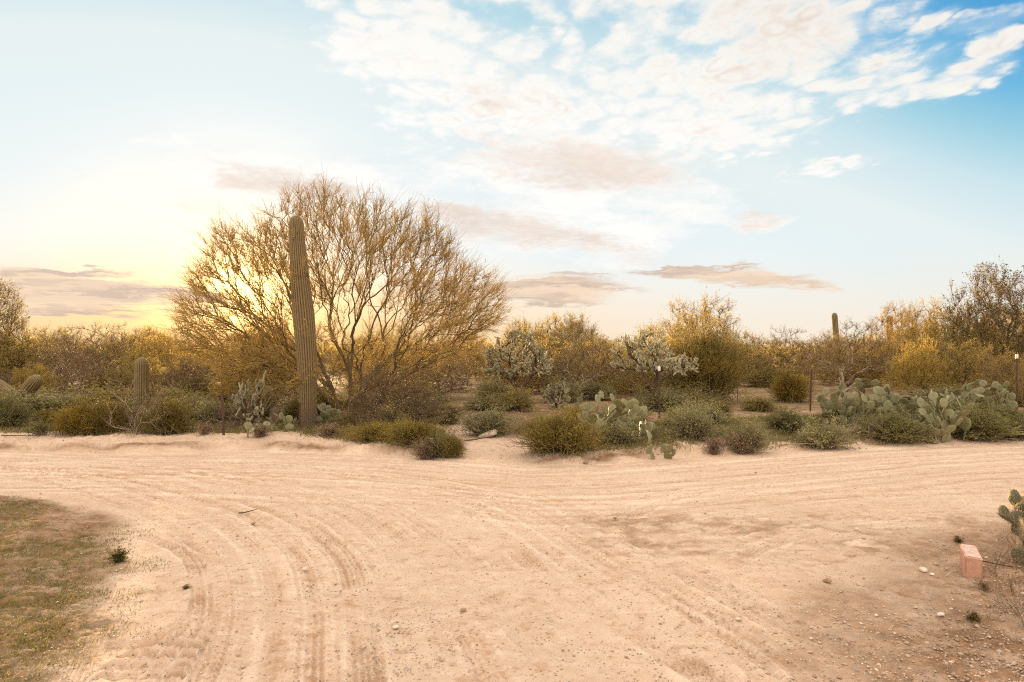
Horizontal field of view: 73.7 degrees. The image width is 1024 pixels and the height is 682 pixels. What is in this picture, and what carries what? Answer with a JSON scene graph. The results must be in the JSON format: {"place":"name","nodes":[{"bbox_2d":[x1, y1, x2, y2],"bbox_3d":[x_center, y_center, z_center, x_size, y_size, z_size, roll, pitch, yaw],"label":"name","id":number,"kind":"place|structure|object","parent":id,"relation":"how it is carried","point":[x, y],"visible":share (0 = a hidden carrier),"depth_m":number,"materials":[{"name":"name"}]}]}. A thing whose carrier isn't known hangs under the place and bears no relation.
{"place":"outdoors","nodes":[
{"label":"outdoors","id":0,"kind":"place"},
{"bbox_2d":[0,494,168,681],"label":"grass","id":1,"kind":"structure","parent":0,"point":[56,608],"depth_m":4.96,"materials":[{"name":"plant"}]},
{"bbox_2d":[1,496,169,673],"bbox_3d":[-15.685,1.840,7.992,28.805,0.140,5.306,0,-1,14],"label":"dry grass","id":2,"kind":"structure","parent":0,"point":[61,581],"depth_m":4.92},
{"bbox_2d":[0,357,1023,681],"bbox_3d":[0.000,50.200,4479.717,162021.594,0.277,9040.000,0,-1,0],"label":"ground","id":3,"kind":"structure","parent":0,"point":[372,493],"depth_m":5.91,"materials":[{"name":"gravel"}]},
{"bbox_2d":[0,375,42,399],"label":"fallen saguaro","id":4,"kind":"object","parent":3,"relation":"on","point":[32,383],"visible":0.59,"depth_m":17.14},
{"bbox_2d":[0,381,43,428],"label":"desert shrub","id":5,"kind":"object","parent":3,"relation":"on","point":[18,415],"visible":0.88,"depth_m":14.24,"materials":[{"name":"green plant"}]},
{"bbox_2d":[0,276,51,370],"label":"mesquite tree","id":6,"kind":"object","parent":3,"relation":"on","point":[7,328],"visible":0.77,"depth_m":25.20,"materials":[{"name":"brown plant"}]},
{"bbox_2d":[0,338,63,382],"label":"desert tree","id":7,"kind":"object","parent":3,"relation":"on","point":[19,365],"visible":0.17,"depth_m":24.68,"materials":[{"name":"brown plant"}]},
{"bbox_2d":[9,361,65,394],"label":"brush","id":8,"kind":"object","parent":3,"relation":"on","point":[21,377],"visible":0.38,"depth_m":20.58,"materials":[{"name":"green plant"}]},
{"bbox_2d":[0,329,78,389],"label":"desert tree","id":9,"kind":"object","parent":3,"relation":"on","point":[31,340],"visible":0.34,"depth_m":24.56,"materials":[{"name":"brown plant"}]},
{"bbox_2d":[22,411,56,434],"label":"desert shrub","id":10,"kind":"object","parent":3,"relation":"on","point":[41,428],"visible":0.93,"depth_m":13.16,"materials":[{"name":"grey plant"}]},
{"bbox_2d":[0,382,91,413],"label":"desert shrub","id":11,"kind":"object","parent":3,"relation":"on","point":[45,400],"visible":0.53,"depth_m":16.99,"materials":[{"name":"green plant"}]},
{"bbox_2d":[26,324,88,368],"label":"mesquite tree","id":12,"kind":"object","parent":3,"relation":"on","point":[52,338],"visible":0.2,"depth_m":38.33,"materials":[{"name":"yellow plant"}]},
{"bbox_2d":[16,329,125,395],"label":"desert tree","id":13,"kind":"object","parent":3,"relation":"on","point":[53,354],"visible":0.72,"depth_m":24.00,"materials":[{"name":"brown plant"}]},
{"bbox_2d":[46,398,106,437],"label":"broom shrub","id":14,"kind":"object","parent":3,"relation":"on","point":[70,425],"visible":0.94,"depth_m":13.34,"materials":[{"name":"green plant"}]},
{"bbox_2d":[48,346,105,395],"bbox_3d":[-12.569,1.068,19.839,1.723,1.859,1.571,0,-1,15],"label":"brush","id":15,"kind":"object","parent":3,"relation":"on","point":[73,376],"visible":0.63,"depth_m":19.62,"materials":[{"name":"brown plant"}]},
{"bbox_2d":[49,377,151,409],"bbox_3d":[-10.795,1.530,17.864,2.444,1.194,2.507,0,-1,-29],"label":"desert shrub","id":16,"kind":"object","parent":3,"relation":"on","point":[101,393],"visible":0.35,"depth_m":17.64,"materials":[{"name":"green plant"}]},
{"bbox_2d":[72,331,141,383],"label":"desert tree","id":17,"kind":"object","parent":3,"relation":"on","point":[118,357],"visible":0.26,"depth_m":32.46,"materials":[{"name":"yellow plant"}]},
{"bbox_2d":[78,396,138,433],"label":"broom shrub","id":18,"kind":"object","parent":3,"relation":"on","point":[118,415],"visible":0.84,"depth_m":13.56,"materials":[{"name":"green plant"}]},
{"bbox_2d":[56,321,163,367],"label":"open tree","id":19,"kind":"object","parent":3,"relation":"on","point":[99,339],"visible":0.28,"depth_m":39.03,"materials":[{"name":"brown plant"}]},
{"bbox_2d":[80,359,151,399],"bbox_3d":[-11.792,1.264,20.418,2.062,1.495,2.356,0,-1,-20],"label":"brush","id":20,"kind":"object","parent":3,"relation":"on","point":[110,375],"visible":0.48,"depth_m":20.09,"materials":[{"name":"brown plant"}]},
{"bbox_2d":[100,374,177,437],"bbox_3d":[-7.304,1.286,13.346,1.381,1.367,1.536,1,-1,-40],"label":"dead shrub","id":21,"kind":"object","parent":3,"relation":"on","point":[134,420],"visible":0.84,"depth_m":13.21,"materials":[{"name":"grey plant"}]},
{"bbox_2d":[107,349,174,394],"bbox_3d":[-12.146,1.172,22.408,2.252,1.822,2.096,0,-1,-16],"label":"brush","id":22,"kind":"object","parent":3,"relation":"on","point":[133,356],"visible":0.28,"depth_m":22.31,"materials":[{"name":"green plant"}]},
{"bbox_2d":[134,357,149,407],"bbox_3d":[-8.998,1.142,16.589,0.384,1.503,0.388,0,-1,0],"label":"saguaro","id":23,"kind":"object","parent":3,"relation":"on","point":[141,370],"visible":0.7,"depth_m":16.47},
{"bbox_2d":[119,325,185,384],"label":"desert tree","id":24,"kind":"object","parent":3,"relation":"on","point":[152,348],"visible":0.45,"depth_m":29.93,"materials":[{"name":"yellow plant"}]},
{"bbox_2d":[132,394,199,435],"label":"broom shrub","id":25,"kind":"object","parent":3,"relation":"on","point":[173,424],"visible":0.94,"depth_m":13.40,"materials":[{"name":"green plant"}]},
{"bbox_2d":[149,355,216,396],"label":"brush","id":26,"kind":"object","parent":3,"relation":"on","point":[168,374],"visible":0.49,"depth_m":21.30,"materials":[{"name":"brown plant"}]},
{"bbox_2d":[149,380,217,404],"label":"desert shrub","id":27,"kind":"object","parent":3,"relation":"on","point":[169,392],"visible":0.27,"depth_m":19.29,"materials":[{"name":"green plant"}]},
{"bbox_2d":[173,375,218,398],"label":"desert shrub","id":28,"kind":"object","parent":3,"relation":"on","point":[198,380],"visible":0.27,"depth_m":20.71,"materials":[{"name":"green plant"}]},
{"bbox_2d":[158,353,234,388],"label":"desert tree","id":29,"kind":"object","parent":3,"relation":"on","point":[210,370],"visible":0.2,"depth_m":25.34,"materials":[{"name":"brown plant"}]},
{"bbox_2d":[173,392,262,423],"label":"desert shrub","id":30,"kind":"object","parent":3,"relation":"on","point":[214,408],"visible":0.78,"depth_m":15.44,"materials":[{"name":"green plant"}]},
{"bbox_2d":[231,370,267,424],"bbox_3d":[-5.687,1.453,14.857,0.764,1.716,1.020,0,-1,-10],"label":"cholla","id":31,"kind":"object","parent":3,"relation":"on","point":[244,396],"visible":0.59,"depth_m":14.62,"materials":[{"name":"green plant"}]},
{"bbox_2d":[203,317,298,417],"bbox_3d":[-5.984,0.633,16.190,2.930,2.675,2.345,0,-1,32],"label":"bare tree","id":32,"kind":"object","parent":3,"relation":"on","point":[274,383],"visible":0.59,"depth_m":15.89,"materials":[{"name":"brown plant"}]},
{"bbox_2d":[289,215,317,425],"bbox_3d":[-4.471,-0.399,14.603,0.662,4.585,0.514,0,-1,0],"label":"saguaro","id":33,"kind":"object","parent":3,"relation":"on","point":[302,307],"visible":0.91,"depth_m":14.45,"materials":[{"name":"plant"}]},
{"bbox_2d":[154,163,518,414],"bbox_3d":[-4.093,-1.055,16.444,8.702,6.210,6.204,0,-1,0],"label":"palo verde tree","id":34,"kind":"object","parent":3,"relation":"on","point":[453,319],"visible":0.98,"depth_m":15.74,"materials":[{"name":"brown plant"}]},
{"bbox_2d":[327,330,400,384],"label":"desert tree","id":35,"kind":"object","parent":3,"relation":"on","point":[357,348],"visible":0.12,"depth_m":29.66,"materials":[{"name":"yellow plant"}]},
{"bbox_2d":[337,418,404,443],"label":"broom shrub","id":36,"kind":"object","parent":3,"relation":"on","point":[363,432],"visible":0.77,"depth_m":12.30,"materials":[{"name":"green plant"}]},
{"bbox_2d":[342,352,412,403],"bbox_3d":[-4.051,1.154,20.903,2.314,1.656,2.025,0,-1,-22],"label":"brush","id":37,"kind":"object","parent":3,"relation":"on","point":[357,382],"visible":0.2,"depth_m":20.69,"materials":[{"name":"brown plant"}]},
{"bbox_2d":[333,333,454,395],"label":"desert tree","id":38,"kind":"object","parent":3,"relation":"on","point":[368,359],"visible":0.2,"depth_m":23.75,"materials":[{"name":"yellow plant"}]},
{"bbox_2d":[335,366,455,424],"bbox_3d":[-2.449,1.203,14.283,2.425,1.362,2.660,0,-1,21],"label":"bare shrub","id":39,"kind":"object","parent":3,"relation":"on","point":[376,395],"visible":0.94,"depth_m":14.10,"materials":[{"name":"brown plant"}]},
{"bbox_2d":[371,412,449,447],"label":"broom shrub","id":40,"kind":"object","parent":3,"relation":"on","point":[405,432],"visible":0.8,"depth_m":11.78,"materials":[{"name":"green plant"}]},
{"bbox_2d":[370,375,459,410],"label":"desert shrub","id":41,"kind":"object","parent":3,"relation":"on","point":[414,390],"visible":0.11,"depth_m":17.30,"materials":[{"name":"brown plant"}]},
{"bbox_2d":[387,388,462,424],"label":"desert shrub","id":42,"kind":"object","parent":3,"relation":"on","point":[437,407],"visible":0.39,"depth_m":15.52,"materials":[{"name":"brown plant"}]},
{"bbox_2d":[410,434,441,460],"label":"dry grass clump","id":43,"kind":"object","parent":3,"relation":"on","point":[425,447],"visible":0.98,"depth_m":11.04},
{"bbox_2d":[415,419,459,458],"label":"desert shrub","id":44,"kind":"object","parent":3,"relation":"on","point":[436,454],"visible":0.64,"depth_m":11.18,"materials":[{"name":"green plant"}]},
{"bbox_2d":[401,358,474,396],"bbox_3d":[-2.446,1.262,22.522,2.944,1.485,2.684,0,-1,-37],"label":"brush","id":45,"kind":"object","parent":3,"relation":"on","point":[450,384],"visible":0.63,"depth_m":22.28,"materials":[{"name":"brown plant"}]},
{"bbox_2d":[434,434,467,458],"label":"broom shrub","id":46,"kind":"object","parent":3,"relation":"on","point":[452,449],"visible":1,"depth_m":11.10,"materials":[{"name":"green plant"}]},
{"bbox_2d":[438,324,491,383],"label":"desert tree","id":47,"kind":"object","parent":3,"relation":"on","point":[480,360],"visible":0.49,"depth_m":30.95,"materials":[{"name":"yellow plant"}]},
{"bbox_2d":[453,390,508,411],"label":"desert shrub","id":48,"kind":"object","parent":3,"relation":"on","point":[481,402],"visible":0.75,"depth_m":18.57,"materials":[{"name":"green plant"}]},
{"bbox_2d":[451,400,524,437],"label":"desert shrub","id":49,"kind":"object","parent":3,"relation":"on","point":[479,425],"visible":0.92,"depth_m":13.80,"materials":[{"name":"green plant"}]},
{"bbox_2d":[15,331,962,370],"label":"distant scrub","id":50,"kind":"object","parent":3,"relation":"on","point":[503,341],"visible":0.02,"depth_m":59.37,"materials":[{"name":"brown plant"}]},
{"bbox_2d":[462,373,520,399],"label":"desert shrub","id":51,"kind":"object","parent":3,"relation":"on","point":[489,386],"visible":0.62,"depth_m":21.65,"materials":[{"name":"green plant"}]},
{"bbox_2d":[2,411,999,456],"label":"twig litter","id":52,"kind":"object","parent":3,"relation":"on","point":[778,439],"visible":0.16,"depth_m":13.21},
{"bbox_2d":[0,411,1018,457],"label":"grass","id":53,"kind":"structure","parent":3,"relation":"on","point":[308,429],"depth_m":13.46,"materials":[{"name":"plant"}]},
{"bbox_2d":[1,354,1018,434],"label":"wire fence","id":54,"kind":"object","parent":3,"relation":"on","point":[300,416],"visible":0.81,"depth_m":15.63,"materials":[{"name":"metal"}]},
{"bbox_2d":[470,355,552,390],"bbox_3d":[0.015,1.221,25.039,3.471,1.592,2.778,0,-1,19],"label":"brush","id":55,"kind":"object","parent":3,"relation":"on","point":[520,381],"visible":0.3,"depth_m":24.63,"materials":[{"name":"brown plant"}]},
{"bbox_2d":[485,382,544,410],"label":"desert shrub","id":56,"kind":"object","parent":3,"relation":"on","point":[511,398],"visible":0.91,"depth_m":18.14,"materials":[{"name":"green plant"}]},
{"bbox_2d":[479,327,553,393],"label":"cholla tree","id":57,"kind":"object","parent":3,"relation":"on","point":[534,357],"visible":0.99,"depth_m":20.47,"materials":[{"name":"green plant"}]},
{"bbox_2d":[486,324,595,393],"bbox_3d":[1.101,0.714,25.362,4.553,2.651,3.985,0,-1,-38],"label":"desert tree","id":58,"kind":"object","parent":3,"relation":"on","point":[550,357],"visible":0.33,"depth_m":24.94,"materials":[{"name":"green plant"}]},
{"bbox_2d":[542,378,566,409],"bbox_3d":[1.261,1.615,19.117,0.727,1.232,0.970,0,-1,35],"label":"cholla","id":59,"kind":"object","parent":3,"relation":"on","point":[554,395],"visible":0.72,"depth_m":18.93,"materials":[{"name":"green plant"}]},
{"bbox_2d":[497,399,617,462],"bbox_3d":[0.761,1.427,11.285,1.982,0.929,2.094,1,-1,-44],"label":"broom shrub","id":60,"kind":"object","parent":3,"relation":"on","point":[564,434],"visible":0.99,"depth_m":11.02,"materials":[{"name":"green plant"}]},
{"bbox_2d":[526,308,598,358],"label":"mesquite tree","id":61,"kind":"object","parent":3,"relation":"on","point":[550,327],"visible":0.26,"depth_m":38.49,"materials":[{"name":"yellow plant"}]},
{"bbox_2d":[538,370,589,402],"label":"desert shrub","id":62,"kind":"object","parent":3,"relation":"on","point":[571,394],"visible":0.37,"depth_m":20.96,"materials":[{"name":"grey plant"}]},
{"bbox_2d":[551,315,609,364],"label":"desert tree","id":63,"kind":"object","parent":3,"relation":"on","point":[581,328],"visible":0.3,"depth_m":37.45,"materials":[{"name":"yellow plant"}]},
{"bbox_2d":[532,326,640,397],"bbox_3d":[2.459,0.698,22.510,3.262,2.625,3.206,0,-1,-23],"label":"open tree","id":64,"kind":"object","parent":3,"relation":"on","point":[569,373],"visible":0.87,"depth_m":22.33,"materials":[{"name":"brown plant"}]},
{"bbox_2d":[570,372,626,400],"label":"desert shrub","id":65,"kind":"object","parent":3,"relation":"on","point":[590,393],"visible":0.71,"depth_m":21.63,"materials":[{"name":"green plant"}]},
{"bbox_2d":[556,340,649,393],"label":"desert tree","id":66,"kind":"object","parent":3,"relation":"on","point":[587,365],"visible":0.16,"depth_m":25.35,"materials":[{"name":"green plant"}]},
{"bbox_2d":[577,391,654,438],"bbox_3d":[1.882,1.369,12.129,1.406,0.965,0.949,0,-1,0],"label":"prickly pear","id":67,"kind":"object","parent":3,"relation":"on","point":[633,409],"visible":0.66,"depth_m":12.15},
{"bbox_2d":[591,414,657,446],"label":"desert shrub","id":68,"kind":"object","parent":3,"relation":"on","point":[624,433],"visible":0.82,"depth_m":11.73,"materials":[{"name":"green plant"}]},
{"bbox_2d":[605,319,693,397],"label":"desert tree","id":69,"kind":"object","parent":3,"relation":"on","point":[628,390],"visible":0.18,"depth_m":23.07,"materials":[{"name":"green plant"}]},
{"bbox_2d":[610,325,698,409],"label":"cholla tree","id":70,"kind":"object","parent":3,"relation":"on","point":[640,361],"visible":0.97,"depth_m":18.57,"materials":[{"name":"green plant"}]},
{"bbox_2d":[610,380,711,411],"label":"desert shrub","id":71,"kind":"object","parent":3,"relation":"on","point":[668,397],"visible":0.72,"depth_m":18.49,"materials":[{"name":"green plant"}]},
{"bbox_2d":[646,432,677,459],"bbox_3d":[2.406,1.730,11.104,0.561,0.493,0.401,0,-1,0],"label":"prickly pear","id":72,"kind":"object","parent":3,"relation":"on","point":[666,449],"visible":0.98,"depth_m":11.05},
{"bbox_2d":[657,381,729,407],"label":"desert shrub","id":73,"kind":"object","parent":3,"relation":"on","point":[701,396],"visible":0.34,"depth_m":19.39,"materials":[{"name":"green plant"}]},
{"bbox_2d":[635,286,754,362],"bbox_3d":[10.471,-0.425,39.104,7.381,5.404,6.380,0,-1,-29],"label":"mesquite tree","id":74,"kind":"object","parent":3,"relation":"on","point":[705,304],"visible":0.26,"depth_m":38.18,"materials":[{"name":"yellow plant"}]},
{"bbox_2d":[656,391,737,440],"bbox_3d":[3.326,1.490,12.493,1.428,1.134,1.401,1,-1,-45],"label":"desert shrub","id":75,"kind":"object","parent":3,"relation":"on","point":[688,423],"visible":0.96,"depth_m":12.38,"materials":[{"name":"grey plant"}]},
{"bbox_2d":[644,306,773,404],"bbox_3d":[5.917,0.403,21.077,3.856,3.014,3.581,0,-1,9],"label":"broom tree","id":76,"kind":"object","parent":3,"relation":"on","point":[707,351],"visible":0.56,"depth_m":20.54,"materials":[{"name":"green plant"}]},
{"bbox_2d":[726,426,754,454],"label":"dry grass clump","id":77,"kind":"object","parent":3,"relation":"on","point":[739,443],"visible":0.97,"depth_m":11.63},
{"bbox_2d":[715,408,783,456],"bbox_3d":[4.129,1.618,11.833,1.084,0.954,1.158,0,-1,7],"label":"desert shrub","id":78,"kind":"object","parent":3,"relation":"on","point":[760,438],"visible":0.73,"depth_m":11.74,"materials":[{"name":"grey plant"}]},
{"bbox_2d":[722,333,781,386],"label":"desert tree","id":79,"kind":"object","parent":3,"relation":"on","point":[758,358],"visible":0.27,"depth_m":29.76,"materials":[{"name":"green plant"}]},
{"bbox_2d":[732,389,794,411],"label":"desert shrub","id":80,"kind":"object","parent":3,"relation":"on","point":[755,405],"visible":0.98,"depth_m":17.73,"materials":[{"name":"green plant"}]},
{"bbox_2d":[742,358,788,387],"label":"desert shrub","id":81,"kind":"object","parent":3,"relation":"on","point":[760,378],"visible":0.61,"depth_m":29.54,"materials":[{"name":"grey plant"}]},
{"bbox_2d":[737,339,819,383],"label":"desert tree","id":82,"kind":"object","parent":3,"relation":"on","point":[782,358],"visible":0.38,"depth_m":32.50,"materials":[{"name":"yellow plant"}]},
{"bbox_2d":[751,325,813,365],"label":"desert tree","id":83,"kind":"object","parent":3,"relation":"on","point":[778,344],"visible":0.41,"depth_m":40.13,"materials":[{"name":"grey plant"}]},
{"bbox_2d":[758,401,819,432],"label":"desert shrub","id":84,"kind":"object","parent":3,"relation":"on","point":[779,420],"visible":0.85,"depth_m":13.48,"materials":[{"name":"green plant"}]},
{"bbox_2d":[761,366,821,402],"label":"broom shrub","id":85,"kind":"object","parent":3,"relation":"on","point":[785,388],"visible":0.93,"depth_m":21.28,"materials":[{"name":"green plant"}]},
{"bbox_2d":[782,408,866,451],"bbox_3d":[5.584,1.651,12.270,1.502,0.904,1.406,0,-1,-14],"label":"desert shrub","id":86,"kind":"object","parent":3,"relation":"on","point":[823,436],"visible":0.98,"depth_m":12.14,"materials":[{"name":"green plant"}]},
{"bbox_2d":[782,316,901,391],"bbox_3d":[13.095,0.584,27.079,4.222,3.130,4.297,0,-1,38],"label":"open tree","id":87,"kind":"object","parent":3,"relation":"on","point":[845,342],"visible":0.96,"depth_m":26.74,"materials":[{"name":"brown plant"}]},
{"bbox_2d":[807,334,882,386],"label":"desert tree","id":88,"kind":"object","parent":3,"relation":"on","point":[824,378],"visible":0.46,"depth_m":30.54,"materials":[{"name":"brown plant"}]},
{"bbox_2d":[816,378,901,425],"bbox_3d":[7.538,1.333,14.839,1.762,1.114,1.150,0,-1,0],"label":"prickly pear","id":89,"kind":"object","parent":3,"relation":"on","point":[831,405],"visible":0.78,"depth_m":14.78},
{"bbox_2d":[839,398,941,446],"bbox_3d":[7.251,1.603,12.956,1.811,0.986,1.820,0,-1,-4],"label":"desert shrub","id":90,"kind":"object","parent":3,"relation":"on","point":[900,429],"visible":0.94,"depth_m":12.80,"materials":[{"name":"green plant"}]},
{"bbox_2d":[858,298,942,370],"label":"bare tree","id":91,"kind":"object","parent":3,"relation":"on","point":[889,329],"visible":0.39,"depth_m":30.42,"materials":[{"name":"yellow plant"}]},
{"bbox_2d":[876,393,939,423],"bbox_3d":[8.290,1.502,14.355,1.221,0.824,0.999,0,-1,0],"label":"prickly pear","id":92,"kind":"object","parent":3,"relation":"on","point":[896,398],"visible":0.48,"depth_m":14.21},
{"bbox_2d":[880,337,955,394],"bbox_3d":[13.047,0.934,22.146,2.245,2.203,1.783,0,-1,20],"label":"brush","id":93,"kind":"object","parent":3,"relation":"on","point":[918,364],"visible":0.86,"depth_m":21.89,"materials":[{"name":"yellow plant"}]},
{"bbox_2d":[878,327,969,388],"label":"desert tree","id":94,"kind":"object","parent":3,"relation":"on","point":[939,344],"visible":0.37,"depth_m":23.83,"materials":[{"name":"yellow plant"}]},
{"bbox_2d":[897,382,980,403],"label":"desert shrub","id":95,"kind":"object","parent":3,"relation":"on","point":[919,393],"visible":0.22,"depth_m":20.67,"materials":[{"name":"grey plant"}]},
{"bbox_2d":[913,387,974,443],"bbox_3d":[8.275,1.442,13.127,1.219,1.139,0.957,0,-1,0],"label":"prickly pear","id":96,"kind":"object","parent":3,"relation":"on","point":[949,424],"visible":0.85,"depth_m":12.96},
{"bbox_2d":[882,296,1018,390],"bbox_3d":[17.292,0.137,26.664,5.151,4.036,4.091,0,-1,39],"label":"golden tree","id":97,"kind":"object","parent":3,"relation":"on","point":[929,321],"visible":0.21,"depth_m":27.05,"materials":[{"name":"yellow plant"}]},
{"bbox_2d":[928,335,1007,398],"bbox_3d":[14.970,0.958,22.210,2.523,2.306,2.347,0,-1,1],"label":"brush","id":98,"kind":"object","parent":3,"relation":"on","point":[959,369],"visible":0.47,"depth_m":22.10,"materials":[{"name":"brown plant"}]},
{"bbox_2d":[916,392,1023,443],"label":"desert shrub","id":99,"kind":"object","parent":3,"relation":"on","point":[985,426],"visible":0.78,"depth_m":13.22,"materials":[{"name":"green plant"}]},
{"bbox_2d":[960,544,982,578],"bbox_3d":[3.682,1.782,5.479,0.121,0.215,0.336,1,0,27],"label":"concrete block","id":100,"kind":"object","parent":3,"relation":"on","point":[971,562],"depth_m":5.36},
{"bbox_2d":[938,379,1017,410],"bbox_3d":[11.326,1.396,16.371,1.798,1.010,1.136,0,-1,0],"label":"prickly pear","id":101,"kind":"object","parent":3,"relation":"on","point":[967,389],"visible":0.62,"depth_m":16.22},
{"bbox_2d":[936,256,1023,383],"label":"mesquite tree","id":102,"kind":"object","parent":3,"relation":"on","point":[1008,294],"visible":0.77,"depth_m":24.32,"materials":[{"name":"brown plant"}]},
{"bbox_2d":[951,328,1023,383],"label":"desert tree","id":103,"kind":"object","parent":3,"relation":"on","point":[998,347],"visible":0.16,"depth_m":24.31,"materials":[{"name":"brown plant"}]},
{"bbox_2d":[966,510,1023,635],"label":"dead shrub","id":104,"kind":"object","parent":3,"relation":"on","point":[1010,584],"visible":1,"depth_m":4.31,"materials":[{"name":"grey plant"}]},
{"bbox_2d":[970,342,1023,406],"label":"brush","id":105,"kind":"object","parent":3,"relation":"on","point":[994,363],"visible":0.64,"depth_m":19.74,"materials":[{"name":"brown plant"}]},
{"bbox_2d":[992,485,1023,565],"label":"prickly pear","id":106,"kind":"object","parent":3,"relation":"on","point":[1015,499],"visible":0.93,"depth_m":5.73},
{"bbox_2d":[0,0,1023,346],"label":"sky","id":107,"kind":"structure","parent":0,"point":[806,162],"materials":[{"name":"blue"}]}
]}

